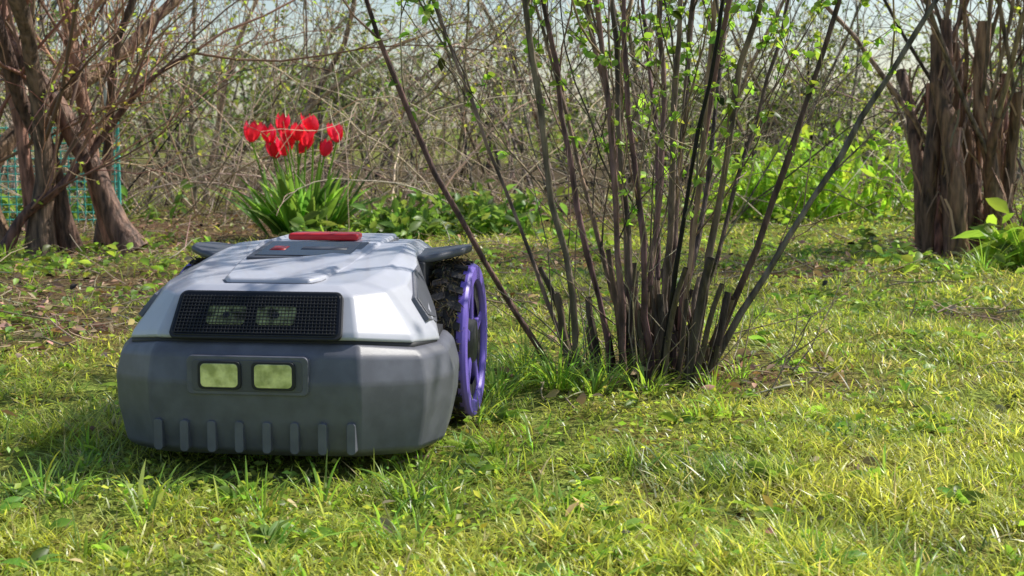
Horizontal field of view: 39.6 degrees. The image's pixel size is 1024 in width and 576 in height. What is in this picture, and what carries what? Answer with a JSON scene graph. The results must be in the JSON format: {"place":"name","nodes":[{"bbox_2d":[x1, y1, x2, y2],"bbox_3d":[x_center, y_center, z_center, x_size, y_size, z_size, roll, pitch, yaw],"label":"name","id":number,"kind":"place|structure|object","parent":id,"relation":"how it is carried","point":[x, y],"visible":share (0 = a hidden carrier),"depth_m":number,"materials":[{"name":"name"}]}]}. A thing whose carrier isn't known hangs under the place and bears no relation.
{"place":"outdoors","nodes":[
{"label":"outdoors","id":0,"kind":"place"},
{"bbox_2d":[117,330,458,456],"bbox_3d":[-0.276,0.118,1.723,0.415,0.137,0.261,1,6,7],"label":"bumper","id":1,"kind":"object","parent":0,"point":[386,400],"visible":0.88,"depth_m":1.61,"materials":[{"name":"grey plastic"}]},
{"bbox_2d":[154,418,165,449],"bbox_3d":[-0.401,0.166,1.624,0.010,0.036,0.015,1,6,7],"label":"rib","id":2,"kind":"object","parent":1,"relation":"attached to","point":[159,438],"visible":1,"depth_m":1.62,"materials":[{"name":"grey plastic"}]},
{"bbox_2d":[180,419,191,450],"bbox_3d":[-0.370,0.166,1.618,0.010,0.036,0.019,1,6,7],"label":"rib","id":3,"kind":"object","parent":1,"relation":"attached to","point":[185,438],"visible":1,"depth_m":1.61,"materials":[{"name":"grey plastic"}]},
{"bbox_2d":[207,420,218,451],"bbox_3d":[-0.338,0.167,1.614,0.010,0.036,0.019,1,6,7],"label":"rib","id":4,"kind":"object","parent":1,"relation":"attached to","point":[212,441],"visible":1,"depth_m":1.60,"materials":[{"name":"grey plastic"}]},
{"bbox_2d":[197,360,241,389],"bbox_3d":[-0.327,0.097,1.594,0.050,0.032,0.012,1,6,7],"label":"lamp rim","id":5,"kind":"object","parent":1,"relation":"attached to","point":[238,365],"visible":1,"depth_m":1.59,"materials":[{"name":"black plastic"}]},
{"bbox_2d":[234,421,245,452],"bbox_3d":[-0.306,0.167,1.610,0.010,0.036,0.019,1,6,7],"label":"rib","id":6,"kind":"object","parent":1,"relation":"attached to","point":[240,444],"visible":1,"depth_m":1.60,"materials":[{"name":"grey plastic"}]},
{"bbox_2d":[186,354,309,395],"bbox_3d":[-0.295,0.097,1.595,0.140,0.044,0.015,1,6,7],"label":"lamp frame","id":7,"kind":"object","parent":1,"relation":"attached to","point":[304,361],"visible":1,"depth_m":1.59,"materials":[{"name":"grey plastic"}]},
{"bbox_2d":[191,359,302,392],"bbox_3d":[-0.295,0.098,1.593,0.128,0.036,0.011,1,6,7],"label":"lamp recess","id":8,"kind":"object","parent":7,"relation":"in","point":[246,385],"visible":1,"depth_m":1.59,"materials":[{"name":"black plastic"}]},
{"bbox_2d":[200,363,237,386],"bbox_3d":[-0.327,0.097,1.594,0.043,0.027,0.013,1,6,7],"label":"lamp","id":9,"kind":"object","parent":8,"relation":"in","point":[217,375],"visible":1,"depth_m":1.59,"materials":[{"name":"green glass"}]},
{"bbox_2d":[254,364,291,388],"bbox_3d":[-0.265,0.098,1.586,0.043,0.027,0.013,1,6,7],"label":"lamp","id":10,"kind":"object","parent":8,"relation":"in","point":[273,376],"visible":1,"depth_m":1.58,"materials":[{"name":"green glass"}]},
{"bbox_2d":[262,422,273,453],"bbox_3d":[-0.275,0.167,1.606,0.010,0.036,0.019,1,6,7],"label":"rib","id":11,"kind":"object","parent":1,"relation":"attached to","point":[267,442],"visible":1,"depth_m":1.60,"materials":[{"name":"grey plastic"}]},
{"bbox_2d":[251,362,295,390],"bbox_3d":[-0.265,0.098,1.587,0.050,0.032,0.012,1,6,7],"label":"lamp rim","id":12,"kind":"object","parent":1,"relation":"attached to","point":[292,366],"visible":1,"depth_m":1.58,"materials":[{"name":"black plastic"}]},
{"bbox_2d":[132,324,442,346],"bbox_3d":[-0.275,0.054,1.726,0.374,0.020,0.240,1,6,7],"label":"seam","id":13,"kind":"object","parent":1,"relation":"on","point":[400,344],"visible":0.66,"depth_m":1.62,"materials":[{"name":"black plastic"}]},
{"bbox_2d":[290,422,300,453],"bbox_3d":[-0.243,0.168,1.602,0.010,0.036,0.019,1,6,7],"label":"rib","id":14,"kind":"object","parent":1,"relation":"attached to","point":[295,444],"visible":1,"depth_m":1.59,"materials":[{"name":"grey plastic"}]},
{"bbox_2d":[318,423,329,454],"bbox_3d":[-0.211,0.168,1.599,0.010,0.036,0.019,1,6,7],"label":"rib","id":15,"kind":"object","parent":1,"relation":"attached to","point":[323,440],"visible":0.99,"depth_m":1.59,"materials":[{"name":"grey plastic"}]},
{"bbox_2d":[347,423,357,454],"bbox_3d":[-0.179,0.169,1.597,0.010,0.036,0.015,1,6,7],"label":"rib","id":16,"kind":"object","parent":1,"relation":"attached to","point":[352,445],"visible":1,"depth_m":1.59,"materials":[{"name":"grey plastic"}]},
{"bbox_3d":[-0.255,0.078,1.888,0.260,0.143,0.390,1,6,7],"label":"chassis","id":17,"kind":"object","parent":1,"relation":"on","visible":0},
{"bbox_2d":[132,239,438,342],"bbox_3d":[-0.260,-0.004,1.839,0.379,0.099,0.491,1,6,7],"label":"shell","id":18,"kind":"object","parent":17,"relation":"on","point":[373,287],"visible":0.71,"depth_m":1.66,"materials":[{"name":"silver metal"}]},
{"bbox_2d":[139,264,196,316],"bbox_3d":[-0.428,0.006,1.789,0.033,0.067,0.133,2,7,19],"label":"side window rim","id":19,"kind":"object","parent":18,"relation":"attached to","point":[143,311],"visible":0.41,"depth_m":1.73,"materials":[{"name":"grey plastic"}]},
{"bbox_2d":[192,242,233,257],"bbox_3d":[-0.393,-0.052,1.959,0.094,0.021,0.133,1,6,7],"label":"fender","id":20,"kind":"object","parent":18,"relation":"attached to","point":[205,249],"visible":0.45,"depth_m":1.94,"materials":[{"name":"plastic"}]},
{"bbox_2d":[169,290,343,341],"bbox_3d":[-0.288,0.031,1.614,0.200,0.052,0.038,1,6,7],"label":"window frame","id":21,"kind":"object","parent":18,"relation":"attached to","point":[334,339],"visible":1,"depth_m":1.60,"materials":[{"name":"black plastic"}]},
{"bbox_2d":[172,291,340,337],"bbox_3d":[-0.288,0.030,1.613,0.195,0.048,0.035,1,6,7],"label":"front window","id":22,"kind":"structure","parent":21,"relation":"attached to","point":[308,334],"depth_m":1.61,"materials":[{"name":"black plastic"}]},
{"bbox_2d":[206,305,246,324],"bbox_3d":[-0.324,0.030,1.614,0.046,0.020,0.014,1,6,7],"label":"camera eye","id":23,"kind":"object","parent":22,"relation":"attached to","point":[223,310],"visible":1,"depth_m":1.61,"materials":[{"name":"green glass"}]},
{"bbox_2d":[173,294,336,334],"bbox_3d":[-0.288,0.029,1.609,0.188,0.040,0.028,1,6,7],"label":"window mesh","id":24,"kind":"object","parent":22,"relation":"attached to","point":[277,316],"depth_m":1.61,"materials":[{"name":"black plastic"}]},
{"bbox_2d":[256,306,296,324],"bbox_3d":[-0.267,0.031,1.607,0.046,0.020,0.014,1,6,7],"label":"camera eye","id":25,"kind":"object","parent":22,"relation":"attached to","point":[271,318],"visible":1,"depth_m":1.61,"materials":[{"name":"green glass"}]},
{"bbox_2d":[222,237,398,283],"bbox_3d":[-0.261,-0.037,1.831,0.171,0.030,0.370,1,6,7],"label":"hood gap","id":26,"kind":"object","parent":18,"relation":"attached to","point":[392,240],"visible":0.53,"depth_m":1.65,"materials":[{"name":"grey plastic"}]},
{"bbox_2d":[225,233,396,282],"bbox_3d":[-0.260,-0.041,1.833,0.166,0.034,0.373,1,6,7],"label":"hood","id":27,"kind":"object","parent":18,"relation":"attached to","point":[309,269],"visible":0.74,"depth_m":1.73,"materials":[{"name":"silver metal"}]},
{"bbox_2d":[247,241,368,258],"bbox_3d":[-0.260,-0.049,1.831,0.140,0.016,0.093,1,6,7],"label":"display bezel","id":28,"kind":"object","parent":27,"relation":"on","point":[254,256],"visible":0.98,"depth_m":1.80,"materials":[{"name":"grey plastic"}]},
{"bbox_2d":[255,241,361,255],"bbox_3d":[-0.260,-0.050,1.831,0.124,0.014,0.080,1,6,7],"label":"display","id":29,"kind":"object","parent":28,"relation":"in","point":[294,248],"visible":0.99,"depth_m":1.82},
{"bbox_2d":[269,246,289,249],"bbox_3d":[-0.300,-0.051,1.835,0.021,0.006,0.022,1,6,7],"label":"display icon","id":30,"kind":"object","parent":29,"relation":"on","point":[279,247],"visible":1,"depth_m":1.83},
{"bbox_2d":[301,246,347,249],"bbox_3d":[-0.240,-0.050,1.829,0.060,0.005,0.015,1,6,7],"label":"display icon","id":31,"kind":"object","parent":28,"relation":"on","point":[326,248],"visible":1,"depth_m":1.83},
{"bbox_2d":[288,231,361,240],"bbox_3d":[-0.250,-0.070,1.912,0.096,0.010,0.034,1,6,7],"label":"stop button","id":32,"kind":"object","parent":27,"relation":"on","point":[316,235],"visible":1,"depth_m":1.90,"materials":[{"name":"red plastic"}]},
{"bbox_2d":[411,264,436,321],"bbox_3d":[-0.109,0.010,1.750,0.033,0.067,0.133,-1,6,-5],"label":"side window rim","id":33,"kind":"object","parent":18,"relation":"attached to","point":[420,309],"visible":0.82,"depth_m":1.70,"materials":[{"name":"grey plastic"}]},
{"bbox_2d":[416,269,435,316],"bbox_3d":[-0.108,0.010,1.752,0.027,0.055,0.115,0,6,-4],"label":"side window","id":34,"kind":"structure","parent":18,"relation":"attached to","point":[424,298],"depth_m":1.75,"materials":[{"name":"grey plastic"}]},
{"bbox_2d":[419,260,442,292],"bbox_3d":[-0.111,0.016,1.934,0.012,0.116,0.189,1,6,7],"label":"fender strut","id":35,"kind":"object","parent":18,"relation":"attached to","point":[425,269],"visible":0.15,"depth_m":1.88,"materials":[{"name":"grey plastic"}]},
{"bbox_2d":[417,244,471,262],"bbox_3d":[-0.101,-0.048,1.924,0.094,0.021,0.134,1,6,7],"label":"fender","id":36,"kind":"object","parent":18,"relation":"attached to","point":[428,255],"visible":0.71,"depth_m":1.88,"materials":[{"name":"plastic"}]},
{"bbox_2d":[0,129,1023,575],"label":"ground","id":37,"kind":"structure","parent":0,"point":[540,409],"depth_m":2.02,"materials":[{"name":"green plant"}]},
{"bbox_2d":[0,122,120,226],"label":"wire fence","id":38,"kind":"object","parent":37,"relation":"on","point":[118,181],"visible":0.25,"depth_m":5.59,"materials":[{"name":"green metal"}]},
{"bbox_2d":[2,0,137,188],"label":"thicket","id":39,"kind":"object","parent":37,"relation":"on","point":[26,87],"visible":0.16,"depth_m":8.86,"materials":[{"name":"brown plant"}]},
{"bbox_2d":[0,175,194,225],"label":"leafy perennial","id":40,"kind":"object","parent":37,"relation":"on","point":[123,191],"visible":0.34,"depth_m":5.82,"materials":[{"name":"green plant"}]},
{"bbox_2d":[100,5,106,110],"bbox_3d":[-1.695,-1.476,5.872,0.028,2.400,0.018,0,6,0],"label":"garden pole","id":41,"kind":"object","parent":37,"relation":"on","point":[103,29],"depth_m":5.92,"materials":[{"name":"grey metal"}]},
{"bbox_2d":[183,258,206,270],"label":"tyre lugs","id":42,"kind":"object","parent":37,"relation":"on","point":[190,262],"visible":0.02,"depth_m":1.95,"materials":[{"name":"black rubber"}]},
{"bbox_2d":[0,0,533,256],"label":"old shrub","id":43,"kind":"object","parent":37,"relation":"on","point":[45,216],"visible":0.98,"depth_m":4.44,"materials":[{"name":"brown plant"}]},
{"bbox_2d":[206,112,388,235],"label":"red tulips","id":44,"kind":"object","parent":37,"relation":"on","point":[308,200],"visible":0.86,"depth_m":5.11,"materials":[{"name":"green plant"}]},
{"bbox_2d":[187,254,478,426],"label":"stuck clippings","id":45,"kind":"object","parent":37,"relation":"on","point":[454,260],"visible":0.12,"depth_m":1.87,"materials":[{"name":"green plant"}]},
{"bbox_2d":[0,0,680,217],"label":"thicket","id":46,"kind":"object","parent":37,"relation":"on","point":[317,91],"visible":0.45,"depth_m":6.90,"materials":[{"name":"brown plant"}]},
{"bbox_2d":[289,193,456,240],"bbox_3d":[-0.471,-0.203,4.979,0.466,0.256,0.648,4,7,30],"label":"leafy perennial","id":47,"kind":"object","parent":37,"relation":"on","point":[388,221],"visible":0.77,"depth_m":4.92,"materials":[{"name":"green plant"}]},
{"bbox_2d":[431,261,473,419],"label":"tyre lugs","id":48,"kind":"object","parent":37,"relation":"on","point":[437,297],"visible":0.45,"depth_m":1.86,"materials":[{"name":"black rubber"}]},
{"bbox_2d":[367,179,571,238],"bbox_3d":[-0.160,-0.255,5.293,0.803,0.285,0.634,0,6,0],"label":"leafy perennial","id":49,"kind":"object","parent":37,"relation":"on","point":[485,208],"visible":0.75,"depth_m":5.20,"materials":[{"name":"green plant"}]},
{"bbox_2d":[455,264,486,416],"bbox_3d":[-0.057,0.071,1.934,0.018,0.209,0.209,1,6,7],"label":"rim","id":50,"kind":"object","parent":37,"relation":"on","point":[469,403],"visible":0.71,"depth_m":1.88,"materials":[{"name":"purple plastic"}]},
{"bbox_2d":[431,265,479,411],"bbox_3d":[-0.077,0.071,1.937,0.045,0.207,0.207,1,6,7],"label":"tyre","id":51,"kind":"object","parent":50,"relation":"attached to","point":[454,298],"visible":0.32,"depth_m":1.87,"materials":[{"name":"rubber"}]},
{"bbox_2d":[468,357,471,384],"bbox_3d":[-0.061,0.119,1.906,0.010,0.057,0.048,1,6,7],"label":"spoke","id":52,"kind":"object","parent":50,"relation":"on","point":[469,365],"visible":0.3,"depth_m":1.91,"materials":[{"name":"purple plastic"}]},
{"bbox_2d":[467,306,477,383],"bbox_3d":[-0.056,0.071,1.934,0.012,0.176,0.176,1,6,7],"label":"hub","id":53,"kind":"object","parent":50,"relation":"attached to","point":[472,349],"visible":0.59,"depth_m":1.92,"materials":[{"name":"plastic"}]},
{"bbox_2d":[469,285,473,318],"bbox_3d":[-0.057,0.015,1.929,0.010,0.062,0.017,1,6,7],"label":"spoke","id":54,"kind":"object","parent":53,"relation":"attached to","point":[471,312],"visible":0.27,"depth_m":1.92,"materials":[{"name":"purple plastic"}]},
{"bbox_2d":[471,360,478,385],"bbox_3d":[-0.053,0.113,1.971,0.010,0.058,0.046,1,6,7],"label":"spoke","id":55,"kind":"object","parent":53,"relation":"attached to","point":[474,371],"visible":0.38,"depth_m":1.97,"materials":[{"name":"purple plastic"}]},
{"bbox_2d":[474,311,481,328],"bbox_3d":[-0.051,0.049,1.985,0.010,0.032,0.062,1,6,7],"label":"spoke","id":56,"kind":"object","parent":53,"relation":"attached to","point":[477,318],"visible":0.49,"depth_m":1.99,"materials":[{"name":"purple plastic"}]},
{"bbox_2d":[0,0,1022,150],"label":"distant trees","id":57,"kind":"object","parent":37,"relation":"on","point":[387,93],"visible":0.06,"depth_m":25.32,"materials":[{"name":"brown plant"}]},
{"bbox_2d":[0,0,1023,240],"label":"bramble canes","id":58,"kind":"object","parent":37,"relation":"on","point":[393,182],"visible":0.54,"depth_m":6.09,"materials":[{"name":"brown plant"}]},
{"bbox_2d":[0,211,1023,575],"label":"clover patches","id":59,"kind":"object","parent":37,"relation":"on","point":[434,501],"visible":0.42,"depth_m":1.62,"materials":[{"name":"green plant"}]},
{"bbox_2d":[0,0,1023,188],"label":"thicket","id":60,"kind":"object","parent":37,"relation":"on","point":[742,115],"visible":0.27,"depth_m":9.68,"materials":[{"name":"brown plant"}]},
{"bbox_2d":[0,191,1023,562],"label":"leaf litter","id":61,"kind":"object","parent":37,"relation":"on","point":[58,329],"visible":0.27,"depth_m":3.41,"materials":[{"name":"brown plant"}]},
{"bbox_2d":[0,0,1023,171],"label":"hedge","id":62,"kind":"object","parent":37,"relation":"on","point":[498,162],"visible":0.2,"depth_m":13.91,"materials":[{"name":"brown plant"}]},
{"bbox_2d":[0,189,1023,575],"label":"weed plants","id":63,"kind":"object","parent":37,"relation":"on","point":[262,533],"visible":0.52,"depth_m":3.02,"materials":[{"name":"green plant"}]},
{"bbox_2d":[283,0,802,216],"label":"thicket","id":64,"kind":"object","parent":37,"relation":"on","point":[463,127],"visible":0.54,"depth_m":7.05,"materials":[{"name":"brown plant"}]},
{"bbox_2d":[342,0,938,397],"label":"currant shrub","id":65,"kind":"object","parent":37,"relation":"on","point":[652,325],"visible":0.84,"depth_m":2.19,"materials":[{"name":"brown plant"}]},
{"bbox_2d":[640,119,923,223],"bbox_3d":[1.188,-0.464,5.997,1.330,0.522,0.857,-3,7,-23],"label":"leafy perennial","id":66,"kind":"object","parent":37,"relation":"on","point":[788,201],"visible":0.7,"depth_m":5.91,"materials":[{"name":"green plant"}]},
{"bbox_2d":[583,0,1023,202],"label":"thicket","id":67,"kind":"object","parent":37,"relation":"on","point":[846,42],"visible":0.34,"depth_m":8.21,"materials":[{"name":"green plant"}]},
{"bbox_2d":[810,0,1023,226],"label":"old shrub","id":68,"kind":"object","parent":37,"relation":"on","point":[1005,121],"visible":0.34,"depth_m":4.88,"materials":[{"name":"brown plant"}]},
{"bbox_2d":[818,0,1023,259],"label":"old shrub","id":69,"kind":"object","parent":37,"relation":"on","point":[955,152],"visible":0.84,"depth_m":4.30,"materials":[{"name":"brown plant"}]},
{"bbox_2d":[931,1,1023,95],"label":"thicket","id":70,"kind":"object","parent":37,"relation":"on","point":[998,56],"visible":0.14,"depth_m":6.43,"materials":[{"name":"brown plant"}]},
{"bbox_2d":[951,197,1023,268],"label":"leafy perennial","id":71,"kind":"object","parent":37,"relation":"on","point":[997,204],"visible":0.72,"depth_m":4.08,"materials":[{"name":"green plant"}]},
{"bbox_2d":[1,0,1023,128],"label":"sky","id":72,"kind":"structure","parent":0,"point":[269,5],"materials":[{"name":"white"}]}
]}

